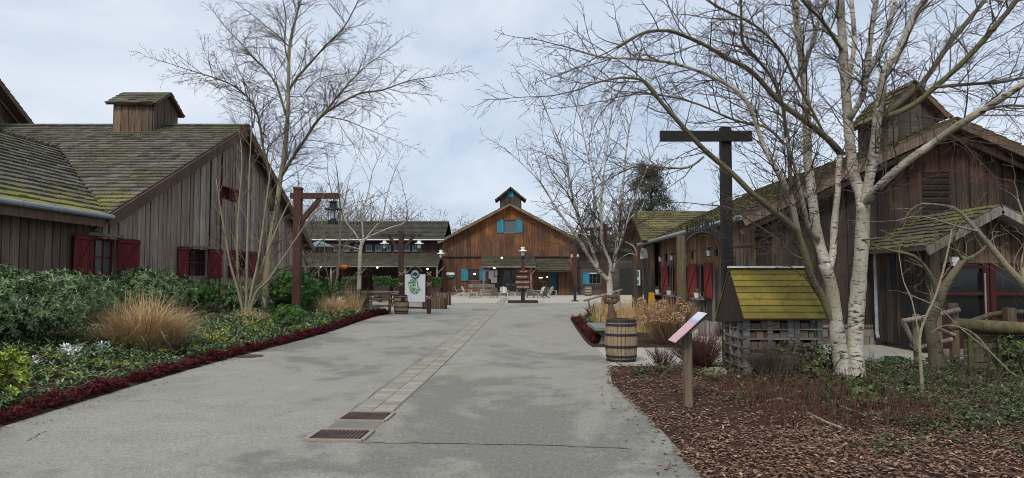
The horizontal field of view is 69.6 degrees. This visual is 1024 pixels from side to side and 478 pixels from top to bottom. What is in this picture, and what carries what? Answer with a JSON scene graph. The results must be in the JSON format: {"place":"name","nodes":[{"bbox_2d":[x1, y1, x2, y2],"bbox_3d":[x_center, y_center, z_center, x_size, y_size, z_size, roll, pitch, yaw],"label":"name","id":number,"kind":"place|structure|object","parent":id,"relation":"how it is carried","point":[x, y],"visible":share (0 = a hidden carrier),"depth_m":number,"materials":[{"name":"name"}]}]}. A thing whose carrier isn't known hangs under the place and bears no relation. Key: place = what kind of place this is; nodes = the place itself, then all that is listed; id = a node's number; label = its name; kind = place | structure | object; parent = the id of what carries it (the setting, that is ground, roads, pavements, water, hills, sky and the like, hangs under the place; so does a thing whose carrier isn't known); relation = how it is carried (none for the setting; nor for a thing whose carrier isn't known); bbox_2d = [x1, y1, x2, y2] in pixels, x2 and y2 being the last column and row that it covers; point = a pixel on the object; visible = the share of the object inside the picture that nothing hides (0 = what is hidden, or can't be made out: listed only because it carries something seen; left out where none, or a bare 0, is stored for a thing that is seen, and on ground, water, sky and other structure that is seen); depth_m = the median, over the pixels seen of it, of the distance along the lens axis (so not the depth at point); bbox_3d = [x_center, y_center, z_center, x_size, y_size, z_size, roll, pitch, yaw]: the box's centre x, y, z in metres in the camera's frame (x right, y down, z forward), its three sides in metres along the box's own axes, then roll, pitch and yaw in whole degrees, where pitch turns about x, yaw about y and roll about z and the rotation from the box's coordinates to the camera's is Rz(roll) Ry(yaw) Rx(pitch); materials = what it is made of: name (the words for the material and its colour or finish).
{"place":"outdoors","nodes":[
{"label":"outdoors","id":0,"kind":"place"},
{"bbox_2d":[0,303,390,426],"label":"flower bed soil","id":1,"kind":"structure","parent":0,"point":[99,369],"depth_m":13.46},
{"bbox_2d":[0,388,13,409],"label":"shrub","id":2,"kind":"object","parent":1,"relation":"on","point":[2,400],"visible":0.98,"depth_m":8.98,"materials":[{"name":"green plant"}]},
{"bbox_2d":[0,343,34,404],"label":"lime shrub","id":3,"kind":"object","parent":1,"relation":"on","point":[11,376],"visible":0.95,"depth_m":9.45,"materials":[{"name":"green plant"}]},
{"bbox_2d":[0,263,114,345],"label":"rhododendron","id":4,"kind":"object","parent":1,"relation":"on","point":[25,309],"visible":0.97,"depth_m":14.06,"materials":[{"name":"green plant"}]},
{"bbox_2d":[55,343,85,358],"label":"silver plant","id":5,"kind":"object","parent":1,"relation":"on","point":[65,346],"visible":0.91,"depth_m":12.74,"materials":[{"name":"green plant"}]},
{"bbox_2d":[29,267,135,329],"bbox_3d":[-10.753,1.452,17.654,3.192,1.564,2.861,0,-3,0],"label":"rhododendron","id":6,"kind":"object","parent":1,"relation":"on","point":[117,287],"visible":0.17,"depth_m":17.52,"materials":[{"name":"green plant"}]},
{"bbox_2d":[59,285,225,354],"bbox_3d":[-7.997,1.639,15.446,4.672,1.531,3.994,0,-3,0],"label":"straw grass tuft","id":7,"kind":"object","parent":1,"relation":"on","point":[155,327],"visible":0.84,"depth_m":15.09,"materials":[{"name":"beige plant"}]},
{"bbox_2d":[98,266,199,319],"bbox_3d":[-10.885,1.594,21.610,3.446,1.664,3.088,0,-3,0],"label":"rhododendron","id":8,"kind":"object","parent":1,"relation":"on","point":[136,283],"visible":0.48,"depth_m":20.96,"materials":[{"name":"green plant"}]},
{"bbox_2d":[0,302,384,408],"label":"ground cover","id":9,"kind":"object","parent":1,"relation":"on","point":[248,334],"visible":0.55,"depth_m":14.79,"materials":[{"name":"green plant"}]},
{"bbox_2d":[0,307,390,423],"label":"edging plants","id":10,"kind":"object","parent":1,"relation":"on","point":[56,399],"visible":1,"depth_m":12.42,"materials":[{"name":"red plant"}]},
{"bbox_2d":[166,276,234,312],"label":"shrub","id":11,"kind":"object","parent":1,"relation":"on","point":[206,296],"visible":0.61,"depth_m":25.30,"materials":[{"name":"green plant"}]},
{"bbox_2d":[215,278,272,310],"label":"shrub","id":12,"kind":"object","parent":1,"relation":"on","point":[235,303],"visible":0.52,"depth_m":26.12,"materials":[{"name":"green plant"}]},
{"bbox_2d":[200,93,334,313],"bbox_3d":[-8.038,-1.127,24.648,4.633,7.672,2.309,0,-3,0],"label":"birch clump","id":13,"kind":"object","parent":1,"relation":"on","point":[248,304],"visible":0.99,"depth_m":24.52,"materials":[{"name":"beige plant"}]},
{"bbox_2d":[269,303,306,325],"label":"shrub","id":14,"kind":"object","parent":1,"relation":"on","point":[296,312],"visible":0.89,"depth_m":23.29,"materials":[{"name":"green plant"}]},
{"bbox_2d":[257,264,320,308],"bbox_3d":[-8.889,1.961,29.110,2.826,1.943,3.005,0,-3,0],"label":"shrub","id":15,"kind":"object","parent":1,"relation":"on","point":[282,292],"visible":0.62,"depth_m":28.42,"materials":[{"name":"green plant"}]},
{"bbox_2d":[128,0,479,310],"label":"birch tree","id":16,"kind":"object","parent":1,"relation":"on","point":[284,154],"visible":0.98,"depth_m":28.07,"materials":[{"name":"grey plant"}]},
{"bbox_2d":[290,187,338,308],"bbox_3d":[-6.742,0.592,25.003,1.610,4.696,0.287,0,-3,0],"label":"lamp post","id":17,"kind":"object","parent":1,"relation":"on","point":[297,195],"visible":0.93,"depth_m":24.96,"materials":[{"name":"brown wood"}]},
{"bbox_2d":[324,198,342,223],"bbox_3d":[-6.092,-0.972,25.086,0.632,0.918,0.623,0,-3,0],"label":"lantern","id":18,"kind":"object","parent":17,"relation":"hanging from","point":[333,208],"visible":1,"depth_m":24.98,"materials":[{"name":"black paint"}]},
{"bbox_2d":[301,276,343,307],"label":"shrub","id":19,"kind":"object","parent":1,"relation":"on","point":[327,288],"visible":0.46,"depth_m":31.46,"materials":[{"name":"green plant"}]},
{"bbox_2d":[313,294,354,316],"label":"straw grass tuft","id":20,"kind":"object","parent":1,"relation":"on","point":[330,306],"visible":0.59,"depth_m":29.17,"materials":[{"name":"beige plant"}]},
{"bbox_2d":[290,141,393,300],"bbox_3d":[-7.354,-0.635,32.703,4.500,7.589,2.565,0,-3,0],"label":"young birch","id":21,"kind":"object","parent":1,"relation":"on","point":[339,252],"visible":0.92,"depth_m":32.53,"materials":[{"name":"beige plant"}]},
{"bbox_2d":[333,286,375,314],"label":"straw grass tuft","id":22,"kind":"object","parent":1,"relation":"on","point":[352,305],"visible":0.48,"depth_m":31.44,"materials":[{"name":"beige plant"}]},
{"bbox_2d":[342,285,374,309],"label":"twiggy shrub","id":23,"kind":"object","parent":1,"relation":"on","point":[366,301],"visible":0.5,"depth_m":32.42,"materials":[{"name":"brown plant"}]},
{"bbox_2d":[0,303,702,477],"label":"road","id":24,"kind":"structure","parent":0,"point":[511,373],"depth_m":9.03,"materials":[{"name":"concrete"}]},
{"bbox_2d":[0,79,314,315],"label":"barn","id":25,"kind":"structure","parent":24,"relation":"on","point":[133,185],"depth_m":26.33,"materials":[{"name":"brown wood"}]},
{"bbox_2d":[92,238,112,276],"bbox_3d":[-12.015,0.550,21.501,0.190,1.125,1.447,0,-3,0],"label":"window","id":26,"kind":"structure","parent":25,"relation":"in","point":[102,248],"depth_m":21.69,"materials":[{"name":"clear glass"}]},
{"bbox_2d":[188,249,207,277],"bbox_3d":[-12.015,0.932,27.934,0.190,1.089,1.950,0,-3,0],"label":"window","id":27,"kind":"structure","parent":25,"relation":"in","point":[196,257],"depth_m":28.21,"materials":[{"name":"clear glass"}]},
{"bbox_2d":[220,185,229,200],"bbox_3d":[-12.005,-1.911,30.606,0.190,0.555,0.981,0,-3,0],"label":"louvre window","id":28,"kind":"structure","parent":25,"relation":"in","point":[223,191],"depth_m":30.75,"materials":[{"name":"red wood"}]},
{"bbox_2d":[239,252,245,275],"bbox_3d":[-12.015,1.145,32.534,0.190,1.132,1.675,0,-3,0],"label":"window","id":29,"kind":"structure","parent":25,"relation":"in","point":[241,261],"depth_m":33.02,"materials":[{"name":"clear glass"}]},
{"bbox_2d":[284,164,380,276],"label":"bare tree","id":30,"kind":"object","parent":24,"relation":"on","point":[305,264],"visible":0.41,"depth_m":47.97,"materials":[{"name":"brown plant"}]},
{"bbox_2d":[13,342,688,475],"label":"stray leaves","id":31,"kind":"object","parent":24,"relation":"on","point":[669,464],"visible":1,"depth_m":9.12,"materials":[{"name":"brown plant"}]},
{"bbox_2d":[303,140,422,295],"bbox_3d":[-7.285,-0.860,37.108,5.856,9.021,3.456,0,-3,0],"label":"birch tree","id":32,"kind":"object","parent":24,"relation":"on","point":[360,255],"visible":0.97,"depth_m":37.00,"materials":[{"name":"beige plant"}]},
{"bbox_2d":[348,291,398,311],"bbox_3d":[-6.603,3.072,36.255,2.902,1.075,1.001,-1,-3,24],"label":"rail fence","id":33,"kind":"object","parent":24,"relation":"on","point":[389,299],"visible":0.59,"depth_m":36.41,"materials":[{"name":"wood"}]},
{"bbox_2d":[380,231,421,290],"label":"lamp post","id":34,"kind":"object","parent":24,"relation":"on","point":[401,247],"visible":0.86,"depth_m":45.95,"materials":[{"name":"brown wood"}]},
{"bbox_2d":[394,294,408,313],"bbox_3d":[-5.259,3.093,34.966,0.738,0.903,0.766,0,-3,0],"label":"barrel","id":35,"kind":"object","parent":24,"relation":"on","point":[401,304],"visible":0.99,"depth_m":34.68,"materials":[{"name":"brown wood"}]},
{"bbox_2d":[399,266,431,313],"bbox_3d":[-4.606,2.421,35.000,1.570,2.242,0.298,0,-3,0],"label":"map board","id":36,"kind":"object","parent":24,"relation":"on","point":[412,286],"visible":0.94,"depth_m":34.91,"materials":[{"name":"wood"}]},
{"bbox_2d":[328,303,503,429],"bbox_3d":[-1.149,3.532,34.861,0.651,0.001,54.528,0,-3,1],"label":"paving bed","id":37,"kind":"object","parent":24,"relation":"in","point":[367,425],"visible":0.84,"depth_m":8.57,"materials":[{"name":"grey concrete"}]},
{"bbox_2d":[304,428,374,441],"bbox_3d":[-1.847,2.108,7.926,0.645,0.022,0.565,0,-3,3],"label":"drain grate","id":38,"kind":"object","parent":37,"relation":"on","point":[341,435],"visible":1,"depth_m":7.86,"materials":[{"name":"metal"}]},
{"bbox_2d":[335,411,395,421],"bbox_3d":[-1.780,2.164,8.981,0.625,0.022,0.605,0,-3,3],"label":"drain grate","id":39,"kind":"object","parent":37,"relation":"on","point":[366,416],"visible":1,"depth_m":8.93,"materials":[{"name":"metal"}]},
{"bbox_2d":[352,298,507,410],"bbox_3d":[-1.123,3.569,35.631,0.601,0.012,52.654,0,-3,1],"label":"paving strip","id":40,"kind":"object","parent":37,"relation":"on","point":[391,399],"visible":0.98,"depth_m":13.12,"materials":[{"name":"beige stone"}]},
{"bbox_2d":[422,296,446,308],"bbox_3d":[-4.231,3.444,40.375,1.297,0.763,0.797,0,-3,0],"label":"planter box","id":41,"kind":"object","parent":24,"relation":"on","point":[439,303],"visible":0.69,"depth_m":39.99,"materials":[{"name":"wood"}]},
{"bbox_2d":[360,442,627,448],"bbox_3d":[-0.199,2.093,7.491,2.808,0.001,0.112,0,-3,6],"label":"pavement crack","id":42,"kind":"object","parent":24,"relation":"on","point":[500,444],"visible":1,"depth_m":7.50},
{"bbox_2d":[508,300,537,302],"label":"planter","id":43,"kind":"object","parent":24,"relation":"on","point":[520,301],"visible":0.82,"depth_m":49.20,"materials":[{"name":"brown wood"}]},
{"bbox_2d":[515,258,531,300],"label":"direction sign","id":44,"kind":"object","parent":43,"relation":"on","point":[522,284],"visible":1,"depth_m":50.12,"materials":[{"name":"brown wood"}]},
{"bbox_2d":[583,289,622,310],"bbox_3d":[4.139,2.839,33.002,1.887,1.197,0.432,1,-3,-14],"label":"log rail","id":45,"kind":"object","parent":24,"relation":"on","point":[598,296],"visible":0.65,"depth_m":32.99,"materials":[{"name":"brown wood"}]},
{"bbox_2d":[570,317,706,347],"bbox_3d":[3.425,3.000,24.877,2.950,0.022,14.000,0,-3,0],"label":"planting bed","id":46,"kind":"object","parent":24,"relation":"on","point":[645,339],"visible":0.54,"depth_m":19.39,"materials":[{"name":"soil"}]},
{"bbox_2d":[479,50,683,306],"bbox_3d":[2.697,-1.977,26.579,7.723,10.081,4.615,0,-3,0],"label":"birch tree","id":47,"kind":"object","parent":46,"relation":"on","point":[619,234],"visible":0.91,"depth_m":25.95,"materials":[{"name":"grey plant"}]},
{"bbox_2d":[571,315,600,342],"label":"edging plants","id":48,"kind":"object","parent":46,"relation":"on","point":[589,333],"visible":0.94,"depth_m":21.79,"materials":[{"name":"red plant"}]},
{"bbox_2d":[587,323,605,343],"bbox_3d":[2.350,2.500,19.445,0.540,0.450,2.100,0,-3,0],"label":"bench","id":49,"kind":"object","parent":46,"relation":"on","point":[599,328],"visible":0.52,"depth_m":18.65,"materials":[{"name":"concrete"}]},
{"bbox_2d":[603,294,619,317],"bbox_3d":[2.508,2.013,18.120,0.398,1.312,0.393,3,-4,-45],"label":"driftwood","id":50,"kind":"object","parent":46,"relation":"on","point":[611,313],"visible":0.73,"depth_m":18.10,"materials":[{"name":"brown wood"}]},
{"bbox_2d":[583,293,642,322],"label":"pale grass tuft","id":51,"kind":"object","parent":46,"relation":"on","point":[602,312],"visible":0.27,"depth_m":24.54,"materials":[{"name":"plant"}]},
{"bbox_2d":[614,298,658,332],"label":"pale grass tuft","id":52,"kind":"object","parent":46,"relation":"on","point":[642,326],"visible":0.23,"depth_m":22.97,"materials":[{"name":"plant"}]},
{"bbox_2d":[631,292,701,344],"bbox_3d":[3.948,2.009,18.562,1.780,1.332,1.868,0,-3,0],"label":"hydrangea","id":53,"kind":"object","parent":46,"relation":"on","point":[665,313],"visible":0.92,"depth_m":18.31,"materials":[{"name":"brown plant"}]},
{"bbox_2d":[676,235,686,342],"bbox_3d":[4.222,1.289,18.358,0.261,2.759,0.251,0,-3,0],"label":"wooden pole","id":54,"kind":"object","parent":46,"relation":"on","point":[681,267],"visible":0.65,"depth_m":18.29,"materials":[{"name":"brown wood"}]},
{"bbox_2d":[685,216,757,251],"bbox_3d":[5.286,-0.113,18.513,1.980,0.910,0.186,0,-3,-9],"label":"arch sign","id":55,"kind":"object","parent":54,"relation":"attached to","point":[693,228],"visible":0.94,"depth_m":18.42,"materials":[{"name":"black paint"}]},
{"bbox_2d":[613,157,681,258],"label":"pine tree","id":56,"kind":"object","parent":24,"relation":"on","point":[657,200],"visible":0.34,"depth_m":49.90,"materials":[{"name":"green plant"}]},
{"bbox_2d":[621,211,707,312],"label":"side gable","id":57,"kind":"structure","parent":24,"relation":"on","point":[647,265],"depth_m":33.14,"materials":[{"name":"wood"}]},
{"bbox_2d":[0,0,1023,273],"label":"sky","id":58,"kind":"structure","parent":0,"point":[61,60],"materials":[{"name":"white"}]},
{"bbox_2d":[329,294,700,302],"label":"plaza","id":59,"kind":"structure","parent":0,"point":[580,298],"depth_m":57.39,"materials":[{"name":"concrete"}]},
{"bbox_2d":[290,182,358,272],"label":"bare tree","id":60,"kind":"object","parent":59,"relation":"on","point":[316,235],"visible":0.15,"depth_m":56.18,"materials":[{"name":"brown plant"}]},
{"bbox_2d":[341,276,356,299],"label":"hedge planter","id":61,"kind":"object","parent":59,"relation":"on","point":[351,283],"visible":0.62,"depth_m":56.44,"materials":[{"name":"green plant"}]},
{"bbox_2d":[302,221,450,294],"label":"lodge","id":62,"kind":"structure","parent":59,"relation":"on","point":[433,232],"depth_m":72.25,"materials":[{"name":"brown wood"}]},
{"bbox_2d":[372,275,391,300],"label":"hedge planter","id":63,"kind":"object","parent":59,"relation":"on","point":[382,283],"visible":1,"depth_m":54.44,"materials":[{"name":"green plant"}]},
{"bbox_2d":[431,277,441,292],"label":"hedge planter","id":64,"kind":"object","parent":59,"relation":"on","point":[436,285],"visible":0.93,"depth_m":55.44,"materials":[{"name":"green plant"}]},
{"bbox_2d":[468,284,494,296],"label":"pallet bench","id":65,"kind":"object","parent":59,"relation":"on","point":[480,285],"visible":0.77,"depth_m":64.52,"materials":[{"name":"grey wood"}]},
{"bbox_2d":[437,187,577,295],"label":"barn","id":66,"kind":"structure","parent":59,"relation":"on","point":[480,247],"depth_m":71.98,"materials":[{"name":"wood"}]},
{"bbox_2d":[468,269,478,280],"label":"window","id":67,"kind":"structure","parent":66,"relation":"in","point":[471,277],"depth_m":72.06,"materials":[{"name":"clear glass"}]},
{"bbox_2d":[504,220,515,232],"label":"window","id":68,"kind":"structure","parent":66,"relation":"in","point":[509,225],"depth_m":72.26,"materials":[{"name":"grey glass"}]},
{"bbox_2d":[503,270,519,291],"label":"door","id":69,"kind":"structure","parent":66,"relation":"in","point":[508,275],"depth_m":71.94,"materials":[{"name":"teal paint"}]},
{"bbox_2d":[570,243,578,301],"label":"lamp post","id":70,"kind":"object","parent":59,"relation":"on","point":[574,275],"visible":0.88,"depth_m":52.86,"materials":[{"name":"black paint"}]},
{"bbox_2d":[572,235,701,294],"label":"lodge","id":71,"kind":"structure","parent":59,"relation":"on","point":[622,278],"depth_m":72.89,"materials":[{"name":"brown wood"}]},
{"bbox_2d":[589,274,599,283],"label":"window","id":72,"kind":"structure","parent":71,"relation":"in","point":[593,278],"depth_m":72.98,"materials":[{"name":"black glass"}]},
{"bbox_2d":[619,269,631,294],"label":"door","id":73,"kind":"structure","parent":71,"relation":"in","point":[625,274],"depth_m":72.79,"materials":[{"name":"grey wood"}]},
{"bbox_2d":[585,224,611,307],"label":"lamp post","id":74,"kind":"object","parent":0,"point":[604,282],"visible":0.33,"depth_m":41.52,"materials":[{"name":"brown wood"}]},
{"bbox_2d":[597,320,992,365],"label":"walkway","id":75,"kind":"structure","parent":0,"point":[882,350],"depth_m":16.72,"materials":[{"name":"concrete"}]},
{"bbox_2d":[604,318,637,362],"bbox_3d":[2.231,2.066,15.053,0.688,0.864,0.683,0,-3,0],"label":"barrel","id":76,"kind":"object","parent":75,"relation":"on","point":[621,340],"visible":0.99,"depth_m":14.79,"materials":[{"name":"brown wood"}]},
{"bbox_2d":[660,127,752,364],"bbox_3d":[3.763,0.133,14.270,1.781,4.633,0.275,0,-3,0],"label":"lamp post","id":77,"kind":"object","parent":75,"relation":"on","point":[726,229],"visible":0.61,"depth_m":14.25,"materials":[{"name":"black wood"}]},
{"bbox_2d":[698,320,719,336],"bbox_3d":[5.751,2.608,21.494,0.627,0.449,0.627,0,-3,0],"label":"tub","id":78,"kind":"object","parent":75,"relation":"on","point":[708,326],"visible":0.65,"depth_m":21.24,"materials":[{"name":"wood"}]},
{"bbox_2d":[869,203,1023,359],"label":"porch annex","id":79,"kind":"object","parent":75,"relation":"on","point":[985,292],"visible":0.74,"depth_m":16.40,"materials":[{"name":"brown wood"}]},
{"bbox_2d":[940,264,990,348],"bbox_3d":[10.045,1.499,16.319,1.070,1.880,0.150,0,-3,0],"label":"door","id":80,"kind":"structure","parent":79,"relation":"in","point":[973,302],"depth_m":16.37,"materials":[{"name":"red paint"}]},
{"bbox_2d":[988,264,1023,335],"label":"door","id":81,"kind":"structure","parent":79,"relation":"in","point":[999,299],"depth_m":16.38,"materials":[{"name":"red paint"}]},
{"bbox_2d":[606,362,1023,477],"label":"mulch bed","id":82,"kind":"object","parent":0,"point":[728,410],"visible":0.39,"depth_m":7.86,"materials":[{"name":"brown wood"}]},
{"bbox_2d":[644,343,678,365],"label":"twiggy shrub","id":83,"kind":"object","parent":82,"relation":"on","point":[658,355],"visible":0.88,"depth_m":13.44,"materials":[{"name":"brown plant"}]},
{"bbox_2d":[668,312,708,406],"bbox_3d":[2.239,1.553,9.338,0.429,1.244,0.420,0,-3,0],"label":"lectern sign","id":84,"kind":"object","parent":82,"relation":"on","point":[683,334],"visible":0.88,"depth_m":9.28,"materials":[{"name":"brown wood"}]},
{"bbox_2d":[665,325,732,366],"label":"twiggy shrub","id":85,"kind":"object","parent":82,"relation":"on","point":[710,354],"visible":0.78,"depth_m":12.96,"materials":[{"name":"brown plant"}]},
{"bbox_2d":[465,0,1023,380],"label":"birch tree","id":86,"kind":"object","parent":82,"relation":"on","point":[866,193],"visible":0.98,"depth_m":11.13,"materials":[{"name":"white plant"}]},
{"bbox_2d":[714,266,826,373],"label":"insect hotel","id":87,"kind":"structure","parent":82,"relation":"on","point":[751,308],"depth_m":12.25,"materials":[{"name":"wood"}]},
{"bbox_2d":[737,335,806,379],"bbox_3d":[4.025,1.837,11.418,1.066,0.760,1.024,0,-3,0],"label":"twiggy shrub","id":88,"kind":"object","parent":82,"relation":"on","point":[769,359],"visible":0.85,"depth_m":11.33,"materials":[{"name":"brown plant"}]},
{"bbox_2d":[774,338,844,378],"bbox_3d":[4.744,1.904,11.522,1.398,0.696,0.984,-1,-3,16],"label":"ivy mound","id":89,"kind":"object","parent":82,"relation":"on","point":[811,358],"visible":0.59,"depth_m":11.50,"materials":[{"name":"green plant"}]},
{"bbox_2d":[607,355,1023,453],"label":"ivy","id":90,"kind":"object","parent":82,"relation":"on","point":[1008,416],"visible":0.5,"depth_m":9.83,"materials":[{"name":"green plant"}]},
{"bbox_2d":[716,363,958,431],"bbox_3d":[3.663,1.817,8.824,2.081,0.484,2.882,0,-3,0],"label":"twig growth","id":91,"kind":"object","parent":82,"relation":"on","point":[783,399],"visible":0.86,"depth_m":8.33,"materials":[{"name":"brown plant"}]},
{"bbox_2d":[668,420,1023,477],"bbox_3d":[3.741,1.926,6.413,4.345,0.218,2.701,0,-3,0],"label":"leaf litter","id":92,"kind":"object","parent":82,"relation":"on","point":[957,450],"visible":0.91,"depth_m":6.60,"materials":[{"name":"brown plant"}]},
{"bbox_2d":[820,373,888,407],"bbox_3d":[4.242,1.904,9.091,0.880,0.450,0.841,0,-3,0],"label":"ivy mound","id":93,"kind":"object","parent":82,"relation":"on","point":[871,385],"visible":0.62,"depth_m":9.01,"materials":[{"name":"green plant"}]},
{"bbox_2d":[700,345,1023,443],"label":"twig growth","id":94,"kind":"object","parent":82,"relation":"on","point":[948,393],"visible":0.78,"depth_m":9.14,"materials":[{"name":"brown plant"}]},
{"bbox_2d":[900,303,960,364],"bbox_3d":[7.653,1.796,13.484,1.107,1.229,0.250,0,-3,0],"label":"rustic fence","id":95,"kind":"object","parent":82,"relation":"on","point":[953,340],"visible":0.7,"depth_m":13.43,"materials":[{"name":"brown wood"}]},
{"bbox_2d":[854,180,1007,369],"bbox_3d":[7.378,0.703,12.447,3.879,3.314,0.805,1,-3,-25],"label":"crooked tree","id":96,"kind":"object","parent":82,"relation":"on","point":[934,344],"visible":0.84,"depth_m":12.47,"materials":[{"name":"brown plant"}]},
{"bbox_2d":[895,206,968,391],"bbox_3d":[5.904,0.908,10.289,0.927,2.705,0.542,-1,-3,13],"label":"sapling","id":97,"kind":"object","parent":82,"relation":"on","point":[921,379],"visible":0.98,"depth_m":10.16,"materials":[{"name":"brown wood"}]},
{"bbox_2d":[854,153,1023,290],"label":"leaning tree","id":98,"kind":"object","parent":82,"relation":"on","point":[1005,264],"visible":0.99,"depth_m":10.97,"materials":[{"name":"beige plant"}]},
{"bbox_2d":[888,290,1021,379],"bbox_3d":[7.117,1.516,11.059,2.583,1.475,0.440,-1,-3,19],"label":"fallen branch","id":99,"kind":"object","parent":82,"relation":"on","point":[989,351],"visible":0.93,"depth_m":11.12,"materials":[{"name":"brown wood"}]},
{"bbox_2d":[946,308,1023,372],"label":"log fence","id":100,"kind":"object","parent":82,"relation":"on","point":[1007,325],"visible":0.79,"depth_m":12.09,"materials":[{"name":"brown wood"}]},
{"bbox_2d":[974,329,1023,374],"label":"ivy mound","id":101,"kind":"object","parent":82,"relation":"on","point":[1010,349],"visible":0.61,"depth_m":11.90,"materials":[{"name":"green plant"}]},
{"bbox_2d":[637,80,1023,343],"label":"barn","id":102,"kind":"structure","parent":0,"point":[882,208],"depth_m":19.04,"materials":[{"name":"wood"}]},
{"label":"ground","id":103,"kind":"structure","parent":0,"visible":0},
{"bbox_2d":[301,182,363,220],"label":"bare tree","id":104,"kind":"object","parent":103,"relation":"on","point":[327,207],"visible":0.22,"depth_m":90.49,"materials":[{"name":"brown plant"}]},
{"bbox_2d":[311,183,381,220],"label":"bare tree","id":105,"kind":"object","parent":103,"relation":"on","point":[345,204],"visible":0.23,"depth_m":92.20,"materials":[{"name":"brown plant"}]},
{"bbox_2d":[336,192,405,220],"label":"bare tree","id":106,"kind":"object","parent":103,"relation":"on","point":[374,210],"visible":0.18,"depth_m":97.14,"materials":[{"name":"brown plant"}]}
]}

